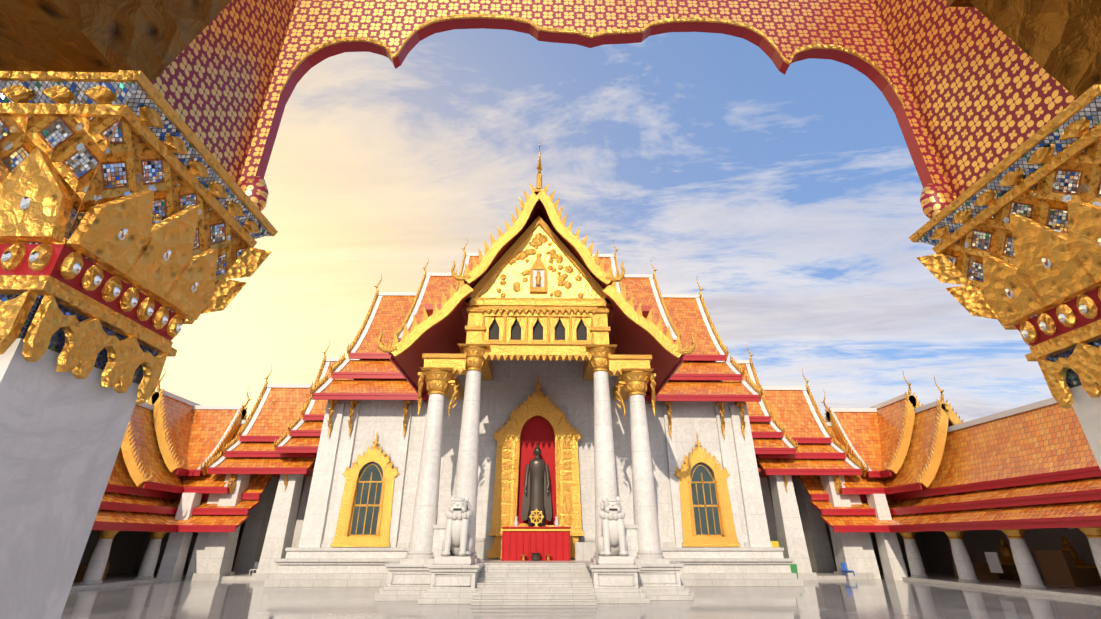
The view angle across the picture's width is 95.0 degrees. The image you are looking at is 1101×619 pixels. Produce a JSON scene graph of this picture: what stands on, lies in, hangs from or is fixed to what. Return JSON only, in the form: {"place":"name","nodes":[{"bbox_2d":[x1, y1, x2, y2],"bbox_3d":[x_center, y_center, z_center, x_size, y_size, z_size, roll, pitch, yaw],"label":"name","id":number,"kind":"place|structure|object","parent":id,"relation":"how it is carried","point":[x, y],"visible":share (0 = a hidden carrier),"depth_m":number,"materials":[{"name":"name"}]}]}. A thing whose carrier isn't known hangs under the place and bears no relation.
{"place":"outdoors","nodes":[
{"label":"outdoors","id":0,"kind":"place"},
{"bbox_2d":[0,0,277,618],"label":"gate pillar","id":1,"kind":"structure","parent":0,"point":[135,223],"depth_m":2.06,"materials":[{"name":"gold metal"}]},
{"bbox_2d":[152,0,1076,219],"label":"gate arch","id":2,"kind":"structure","parent":1,"relation":"on","point":[972,95],"depth_m":3.33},
{"bbox_2d":[298,360,771,558],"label":"ubosot walls","id":3,"kind":"structure","parent":0,"point":[567,389],"depth_m":27.79,"materials":[{"name":"white stone"}]},
{"bbox_2d":[330,434,400,546],"bbox_3d":[-9.817,9.567,27.350,3.208,5.990,0.400,0,-25,-1],"label":"window","id":4,"kind":"structure","parent":3,"relation":"on","point":[364,517],"depth_m":26.99,"materials":[{"name":"gold metal"}]},
{"bbox_2d":[310,238,484,399],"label":"tiered roof","id":5,"kind":"structure","parent":3,"relation":"on","point":[389,314],"depth_m":32.74,"materials":[{"name":"tile"}]},
{"bbox_2d":[487,375,583,557],"bbox_3d":[-0.685,7.781,26.243,4.808,9.270,0.620,0,-25,-1],"label":"shrine niche","id":6,"kind":"object","parent":3,"relation":"attached to","point":[538,417],"visible":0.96,"depth_m":26.05,"materials":[{"name":"gold metal"}]},
{"bbox_2d":[377,141,695,402],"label":"porch roof","id":7,"kind":"structure","parent":3,"relation":"on","point":[442,331],"depth_m":24.66,"materials":[{"name":"gold metal"}]},
{"bbox_2d":[592,240,762,401],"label":"tiered roof","id":8,"kind":"structure","parent":3,"relation":"on","point":[684,316],"depth_m":33.45,"materials":[{"name":"tile"}]},
{"bbox_2d":[673,434,739,546],"bbox_3d":[8.380,9.699,27.636,3.208,5.990,0.400,0,-25,-1],"label":"window","id":9,"kind":"structure","parent":3,"relation":"on","point":[706,509],"depth_m":27.27,"materials":[{"name":"gold metal"}]},
{"bbox_2d":[61,578,1100,618],"bbox_3d":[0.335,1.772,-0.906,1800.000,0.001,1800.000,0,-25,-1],"label":"courtyard floor","id":10,"kind":"structure","parent":0,"point":[882,598],"depth_m":17.19,"materials":[{"name":"stone"}]},
{"bbox_2d":[70,447,186,590],"bbox_3d":[-23.975,6.729,19.469,6.400,8.020,34.000,0,-25,-1],"label":"cloister gallery","id":11,"kind":"object","parent":10,"relation":"on","point":[130,513],"visible":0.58,"depth_m":27.30,"materials":[{"name":"tile"}]},
{"bbox_2d":[121,370,280,580],"bbox_3d":[-22.788,9.985,31.568,10.000,12.215,9.409,0,-25,-1],"label":"cloister corner","id":12,"kind":"object","parent":10,"relation":"on","point":[172,443],"visible":0.48,"depth_m":30.38,"materials":[{"name":"tile"}]},
{"bbox_2d":[192,341,388,579],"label":"side wing","id":13,"kind":"structure","parent":10,"relation":"on","point":[286,427],"depth_m":31.76,"materials":[{"name":"tile"}]},
{"bbox_2d":[249,562,258,574],"bbox_3d":[-17.811,15.635,30.468,0.440,0.670,0.450,0,-25,-1],"label":"white plastic chair","id":14,"kind":"object","parent":13,"relation":"on","point":[256,565],"visible":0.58,"depth_m":30.64,"materials":[{"name":"paint"}]},
{"bbox_2d":[264,525,803,604],"bbox_3d":[-0.645,10.986,22.239,26.000,2.600,9.842,0,-25,-1],"label":"temple base","id":15,"kind":"object","parent":10,"relation":"on","point":[500,582],"visible":0.83,"depth_m":19.61,"materials":[{"name":"white stone"}]},
{"bbox_2d":[435,496,475,564],"bbox_3d":[-3.588,8.581,19.666,1.320,2.420,1.679,0,-25,-1],"label":"guardian lion","id":16,"kind":"object","parent":15,"relation":"on","point":[458,543],"visible":1,"depth_m":19.17},
{"bbox_2d":[400,343,669,563],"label":"porch columns","id":17,"kind":"structure","parent":15,"relation":"on","point":[425,513],"depth_m":21.55,"materials":[{"name":"white stone"}]},
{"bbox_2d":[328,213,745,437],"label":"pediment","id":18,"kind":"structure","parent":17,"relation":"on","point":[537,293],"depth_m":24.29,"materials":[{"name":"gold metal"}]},
{"bbox_2d":[501,516,594,560],"bbox_3d":[-0.116,10.474,23.160,4.320,1.900,1.490,0,-25,-1],"label":"altar table","id":19,"kind":"object","parent":15,"relation":"on","point":[522,542],"visible":1,"depth_m":22.90,"materials":[{"name":"red fabric"}]},
{"bbox_2d":[521,442,551,526],"bbox_3d":[-0.697,9.413,25.243,1.265,5.469,1.166,-19,-31,35],"label":"standing buddha","id":20,"kind":"object","parent":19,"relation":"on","point":[536,494],"visible":0.71,"depth_m":25.25,"materials":[{"name":"brown metal"}]},
{"bbox_2d":[529,509,543,526],"bbox_3d":[-0.668,9.982,24.141,0.614,0.815,0.426,-14,-28,29],"label":"dharma wheel","id":21,"kind":"object","parent":19,"relation":"on","point":[536,516],"visible":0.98,"depth_m":24.13,"materials":[{"name":"paint"}]},
{"bbox_2d":[594,496,633,564],"bbox_3d":[2.411,8.625,19.761,1.320,2.420,1.679,0,-25,-1],"label":"guardian lion","id":22,"kind":"object","parent":15,"relation":"on","point":[612,543],"visible":1,"depth_m":19.26},
{"bbox_2d":[770,541,778,546],"bbox_3d":[13.311,14.770,29.746,0.600,2.000,0.400,0,-25,-1],"label":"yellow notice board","id":23,"kind":"object","parent":10,"relation":"on","point":[775,543],"visible":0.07,"depth_m":30.06,"materials":[{"name":"yellow plastic"}]},
{"bbox_2d":[687,345,874,579],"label":"side wing","id":24,"kind":"structure","parent":10,"relation":"on","point":[784,425],"depth_m":32.36,"materials":[{"name":"tile"}]},
{"bbox_2d":[790,564,797,578],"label":"green bins","id":25,"kind":"object","parent":10,"relation":"on","point":[793,567],"visible":0.11,"depth_m":28.91,"materials":[{"name":"plastic"}]},
{"bbox_2d":[841,563,854,575],"bbox_3d":[17.218,15.052,29.201,0.440,0.670,0.450,0,-25,-1],"label":"chair","id":26,"kind":"object","parent":10,"relation":"on","point":[843,567],"visible":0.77,"depth_m":29.36,"materials":[{"name":"blue plastic"}]},
{"bbox_2d":[795,374,962,579],"bbox_3d":[21.205,10.303,32.259,10.000,12.215,9.409,0,-25,-1],"label":"cloister corner","id":27,"kind":"object","parent":10,"relation":"on","point":[896,445],"visible":0.62,"depth_m":30.91,"materials":[{"name":"tile"}]},
{"bbox_2d":[880,397,1100,601],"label":"cloister gallery","id":28,"kind":"object","parent":10,"relation":"on","point":[1008,500],"visible":1,"depth_m":24.11,"materials":[{"name":"tile"}]},
{"bbox_2d":[146,28,1052,422],"label":"sky","id":29,"kind":"structure","parent":0,"point":[792,198],"materials":[{"name":"blue"}]},
{"bbox_2d":[909,0,1100,469],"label":"gate pillar","id":30,"kind":"structure","parent":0,"point":[1014,237],"depth_m":2.42,"materials":[{"name":"gold metal"}]}
]}

